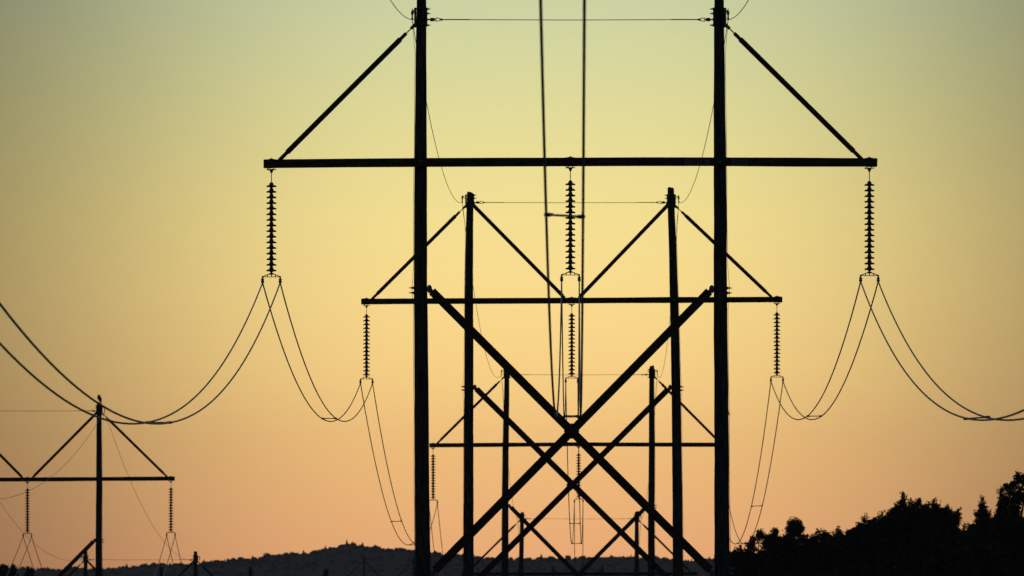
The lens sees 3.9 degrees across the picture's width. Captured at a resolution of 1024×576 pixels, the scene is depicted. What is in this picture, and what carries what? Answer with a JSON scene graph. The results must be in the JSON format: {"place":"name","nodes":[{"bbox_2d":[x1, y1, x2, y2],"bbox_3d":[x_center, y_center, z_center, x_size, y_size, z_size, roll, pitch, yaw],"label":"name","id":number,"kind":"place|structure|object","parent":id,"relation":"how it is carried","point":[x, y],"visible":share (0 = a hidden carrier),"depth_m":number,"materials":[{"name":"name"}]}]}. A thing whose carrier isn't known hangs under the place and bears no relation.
{"place":"outdoors","nodes":[
{"label":"outdoors","id":0,"kind":"place"},
{"bbox_2d":[18,545,893,575],"bbox_3d":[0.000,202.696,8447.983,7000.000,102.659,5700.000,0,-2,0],"label":"hills","id":1,"kind":"structure","parent":0,"point":[335,568],"depth_m":7682.91,"materials":[{"name":"black"}]},
{"bbox_2d":[17,540,713,575],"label":"forest","id":2,"kind":"object","parent":1,"relation":"on","point":[256,561],"visible":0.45,"depth_m":7823.25,"materials":[{"name":"black plant"}]},
{"bbox_2d":[0,0,1023,569],"label":"sky","id":3,"kind":"structure","parent":0,"point":[136,136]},
{"bbox_3d":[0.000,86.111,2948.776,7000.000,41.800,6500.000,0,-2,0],"label":"ground","id":4,"kind":"structure","parent":0,"visible":0},
{"bbox_2d":[0,564,9,575],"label":"broadleaf tree","id":5,"kind":"object","parent":4,"relation":"on","point":[3,570],"visible":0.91,"depth_m":1499.41,"materials":[{"name":"black plant"}]},
{"bbox_2d":[6,564,18,575],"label":"broadleaf tree","id":6,"kind":"object","parent":4,"relation":"on","point":[13,570],"visible":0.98,"depth_m":1479.74,"materials":[{"name":"black plant"}]},
{"bbox_2d":[23,566,33,575],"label":"broadleaf tree","id":7,"kind":"object","parent":4,"relation":"on","point":[29,572],"visible":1,"depth_m":1559.82,"materials":[{"name":"black plant"}]},
{"bbox_2d":[0,404,174,575],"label":"transmission pylon","id":8,"kind":"object","parent":4,"relation":"on","point":[98,478],"visible":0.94,"depth_m":833.97,"materials":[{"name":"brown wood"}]},
{"bbox_2d":[22,481,31,536],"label":"insulator string","id":9,"kind":"object","parent":8,"relation":"hanging from","point":[27,511],"visible":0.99,"depth_m":834.00,"materials":[{"name":"ceramic"}]},
{"bbox_2d":[7,537,35,574],"bbox_3d":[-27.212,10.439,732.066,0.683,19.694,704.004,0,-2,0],"label":"power cable","id":10,"kind":"object","parent":9,"relation":"hanging from","point":[16,553],"visible":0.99,"depth_m":833.29,"materials":[{"name":"metal"}]},
{"bbox_2d":[15,537,44,575],"bbox_3d":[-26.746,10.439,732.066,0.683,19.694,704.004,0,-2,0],"label":"power cable","id":11,"kind":"object","parent":9,"relation":"hanging from","point":[24,555],"visible":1,"depth_m":832.64,"materials":[{"name":"metal"}]},
{"bbox_2d":[2,412,196,560],"bbox_3d":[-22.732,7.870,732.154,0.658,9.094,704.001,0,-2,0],"label":"shield wire","id":12,"kind":"object","parent":8,"relation":"attached to","point":[126,471],"visible":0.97,"depth_m":844.24,"materials":[{"name":"metal"}]},
{"bbox_2d":[166,476,175,535],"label":"insulator string","id":13,"kind":"object","parent":8,"relation":"hanging from","point":[170,510],"visible":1,"depth_m":834.00,"materials":[{"name":"ceramic"}]},
{"bbox_2d":[154,536,175,575],"bbox_3d":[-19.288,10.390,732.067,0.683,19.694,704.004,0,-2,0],"label":"power cable","id":14,"kind":"object","parent":13,"relation":"hanging from","point":[161,554],"visible":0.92,"depth_m":830.12,"materials":[{"name":"metal"}]},
{"bbox_2d":[163,536,184,575],"bbox_3d":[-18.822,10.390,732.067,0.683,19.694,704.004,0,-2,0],"label":"power cable","id":15,"kind":"object","parent":13,"relation":"hanging from","point":[170,553],"visible":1,"depth_m":833.49,"materials":[{"name":"metal"}]},
{"bbox_2d":[68,551,212,575],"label":"transmission pylon","id":16,"kind":"object","parent":4,"relation":"on","point":[195,557],"visible":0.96,"depth_m":1083.87,"materials":[{"name":"brown wood"}]},
{"bbox_2d":[158,566,253,575],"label":"transmission pylon","id":17,"kind":"object","parent":4,"relation":"on","point":[161,571],"visible":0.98,"depth_m":1334.83,"materials":[{"name":"brown wood"}]},
{"bbox_2d":[322,569,328,575],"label":"spruce tree","id":18,"kind":"object","parent":4,"relation":"on","point":[326,571],"visible":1,"depth_m":1899.55,"materials":[{"name":"black plant"}]},
{"bbox_2d":[348,557,413,575],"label":"transmission pylon","id":19,"kind":"object","parent":4,"relation":"on","point":[364,560],"visible":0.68,"depth_m":2399.79,"materials":[{"name":"brown wood"}]},
{"bbox_2d":[263,0,876,575],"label":"transmission pylon","id":20,"kind":"object","parent":4,"relation":"on","point":[419,162],"visible":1,"depth_m":400.04,"materials":[{"name":"brown wood"}]},
{"bbox_2d":[261,167,281,283],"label":"insulator string","id":21,"kind":"object","parent":20,"relation":"hanging from","point":[271,225],"visible":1,"depth_m":400.22,"materials":[{"name":"ceramic"}]},
{"bbox_2d":[0,282,437,575],"bbox_3d":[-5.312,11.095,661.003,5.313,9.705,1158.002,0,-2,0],"label":"power cable","id":22,"kind":"object","parent":21,"relation":"hanging from","point":[51,390],"visible":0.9,"depth_m":360.56,"materials":[{"name":"metal"}]},
{"bbox_2d":[390,0,518,533],"bbox_3d":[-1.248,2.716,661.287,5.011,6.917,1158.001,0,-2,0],"label":"shield wire","id":23,"kind":"object","parent":20,"relation":"attached to","point":[456,200],"visible":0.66,"depth_m":505.11,"materials":[{"name":"metal"}]},
{"bbox_2d":[560,166,580,281],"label":"insulator string","id":24,"kind":"object","parent":20,"relation":"hanging from","point":[570,223],"visible":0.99,"depth_m":400.22,"materials":[{"name":"ceramic"}]},
{"bbox_2d":[539,0,574,568],"bbox_3d":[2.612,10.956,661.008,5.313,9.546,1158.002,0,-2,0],"label":"power cable","id":25,"kind":"object","parent":24,"relation":"hanging from","point":[544,165],"visible":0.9,"depth_m":205.93,"materials":[{"name":"metal"}]},
{"bbox_2d":[544,212,584,218],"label":"cable spacer","id":26,"kind":"object","parent":25,"relation":"attached to","point":[580,216],"visible":1,"depth_m":191.13,"materials":[{"name":"metal"}]},
{"bbox_2d":[556,415,581,417],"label":"cable spacer","id":27,"kind":"object","parent":25,"relation":"attached to","point":[558,416],"visible":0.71,"depth_m":287.07,"materials":[{"name":"metal"}]},
{"bbox_2d":[577,0,585,543],"bbox_3d":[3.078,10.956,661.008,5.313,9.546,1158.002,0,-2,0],"label":"power cable","id":28,"kind":"object","parent":24,"relation":"hanging from","point":[579,387],"visible":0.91,"depth_m":199.67,"materials":[{"name":"metal"}]},
{"bbox_2d":[639,0,748,542],"bbox_3d":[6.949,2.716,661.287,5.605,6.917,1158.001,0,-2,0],"label":"shield wire","id":29,"kind":"object","parent":20,"relation":"attached to","point":[689,193],"visible":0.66,"depth_m":484.16,"materials":[{"name":"metal"}]},
{"bbox_2d":[859,166,879,282],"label":"insulator string","id":30,"kind":"object","parent":20,"relation":"hanging from","point":[869,223],"visible":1,"depth_m":400.22,"materials":[{"name":"ceramic"}]},
{"bbox_2d":[713,281,1023,566],"bbox_3d":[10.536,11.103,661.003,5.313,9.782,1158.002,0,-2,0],"label":"power cable","id":31,"kind":"object","parent":30,"relation":"hanging from","point":[931,400],"visible":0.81,"depth_m":401.35,"materials":[{"name":"metal"}]},
{"bbox_2d":[729,281,1023,543],"bbox_3d":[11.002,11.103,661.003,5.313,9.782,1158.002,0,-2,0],"label":"power cable","id":32,"kind":"object","parent":30,"relation":"hanging from","point":[947,395],"visible":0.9,"depth_m":411.87,"materials":[{"name":"metal"}]},
{"bbox_2d":[963,416,989,419],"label":"cable spacer","id":33,"kind":"object","parent":32,"relation":"attached to","point":[978,417],"visible":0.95,"depth_m":293.07,"materials":[{"name":"metal"}]},
{"bbox_2d":[361,187,781,575],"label":"transmission pylon","id":34,"kind":"object","parent":4,"relation":"on","point":[674,299],"visible":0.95,"depth_m":583.04,"materials":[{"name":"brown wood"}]},
{"bbox_2d":[359,298,373,382],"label":"insulator string","id":35,"kind":"object","parent":34,"relation":"hanging from","point":[366,347],"visible":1,"depth_m":583.20,"materials":[{"name":"ceramic"}]},
{"bbox_2d":[0,283,445,575],"bbox_3d":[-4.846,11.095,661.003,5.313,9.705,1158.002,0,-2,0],"label":"power cable","id":36,"kind":"object","parent":35,"relation":"hanging from","point":[51,363],"visible":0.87,"depth_m":336.54,"materials":[{"name":"metal"}]},
{"bbox_2d":[565,303,577,381],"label":"insulator string","id":37,"kind":"object","parent":34,"relation":"hanging from","point":[571,346],"visible":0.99,"depth_m":583.20,"materials":[{"name":"ceramic"}]},
{"bbox_2d":[770,296,783,381],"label":"insulator string","id":38,"kind":"object","parent":34,"relation":"hanging from","point":[776,341],"visible":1,"depth_m":583.19,"materials":[{"name":"ceramic"}]},
{"bbox_2d":[429,365,713,575],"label":"transmission pylon","id":39,"kind":"object","parent":4,"relation":"on","point":[505,444],"visible":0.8,"depth_m":821.96,"materials":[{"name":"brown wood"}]},
{"bbox_2d":[429,448,437,502],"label":"insulator string","id":40,"kind":"object","parent":39,"relation":"hanging from","point":[433,475],"visible":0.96,"depth_m":822.06,"materials":[{"name":"ceramic"}]},
{"bbox_2d":[574,446,583,502],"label":"insulator string","id":41,"kind":"object","parent":39,"relation":"hanging from","point":[578,466],"visible":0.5,"depth_m":822.07,"materials":[{"name":"ceramic"}]},
{"bbox_2d":[461,511,696,575],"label":"transmission pylon","id":42,"kind":"object","parent":4,"relation":"on","point":[521,572],"visible":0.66,"depth_m":1038.82,"materials":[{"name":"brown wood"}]},
{"bbox_2d":[731,544,744,575],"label":"broadleaf tree","id":43,"kind":"object","parent":4,"relation":"on","point":[734,553],"visible":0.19,"depth_m":959.41,"materials":[{"name":"black plant"}]},
{"bbox_2d":[731,527,774,575],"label":"broadleaf tree","id":44,"kind":"object","parent":4,"relation":"on","point":[749,561],"visible":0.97,"depth_m":899.57,"materials":[{"name":"black plant"}]},
{"bbox_2d":[761,527,783,575],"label":"broadleaf tree","id":45,"kind":"object","parent":4,"relation":"on","point":[775,541],"visible":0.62,"depth_m":914.59,"materials":[{"name":"black plant"}]},
{"bbox_2d":[776,517,818,575],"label":"broadleaf tree","id":46,"kind":"object","parent":4,"relation":"on","point":[794,558],"visible":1,"depth_m":869.53,"materials":[{"name":"black plant"}]},
{"bbox_2d":[805,527,837,575],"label":"broadleaf tree","id":47,"kind":"object","parent":4,"relation":"on","point":[822,548],"visible":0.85,"depth_m":909.52,"materials":[{"name":"black plant"}]},
{"bbox_2d":[829,526,844,571],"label":"broadleaf tree","id":48,"kind":"object","parent":4,"relation":"on","point":[834,541],"visible":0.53,"depth_m":939.67,"materials":[{"name":"black plant"}]},
{"bbox_2d":[831,512,882,575],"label":"broadleaf tree","id":49,"kind":"object","parent":4,"relation":"on","point":[858,547],"visible":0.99,"depth_m":879.47,"materials":[{"name":"black plant"}]},
{"bbox_2d":[870,510,890,575],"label":"broadleaf tree","id":50,"kind":"object","parent":4,"relation":"on","point":[879,525],"visible":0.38,"depth_m":904.60,"materials":[{"name":"black plant"}]},
{"bbox_2d":[874,491,929,575],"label":"broadleaf tree","id":51,"kind":"object","parent":4,"relation":"on","point":[901,531],"visible":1,"depth_m":859.56,"materials":[{"name":"black plant"}]},
{"bbox_2d":[909,498,932,575],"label":"broadleaf tree","id":52,"kind":"object","parent":4,"relation":"on","point":[923,511],"visible":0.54,"depth_m":884.46,"materials":[{"name":"black plant"}]},
{"bbox_2d":[921,497,963,575],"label":"broadleaf tree","id":53,"kind":"object","parent":4,"relation":"on","point":[944,544],"visible":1,"depth_m":849.69,"materials":[{"name":"black plant"}]},
{"bbox_2d":[957,523,977,574],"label":"broadleaf tree","id":54,"kind":"object","parent":4,"relation":"on","point":[966,536],"visible":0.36,"depth_m":929.00,"materials":[{"name":"black plant"}]},
{"bbox_2d":[970,494,992,530],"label":"broadleaf tree","id":55,"kind":"object","parent":4,"relation":"on","point":[983,511],"visible":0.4,"depth_m":954.67,"materials":[{"name":"plant"}]},
{"bbox_2d":[961,469,1023,575],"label":"broadleaf tree","id":56,"kind":"object","parent":4,"relation":"on","point":[996,548],"visible":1,"depth_m":828.98,"materials":[{"name":"black plant"}]}
]}

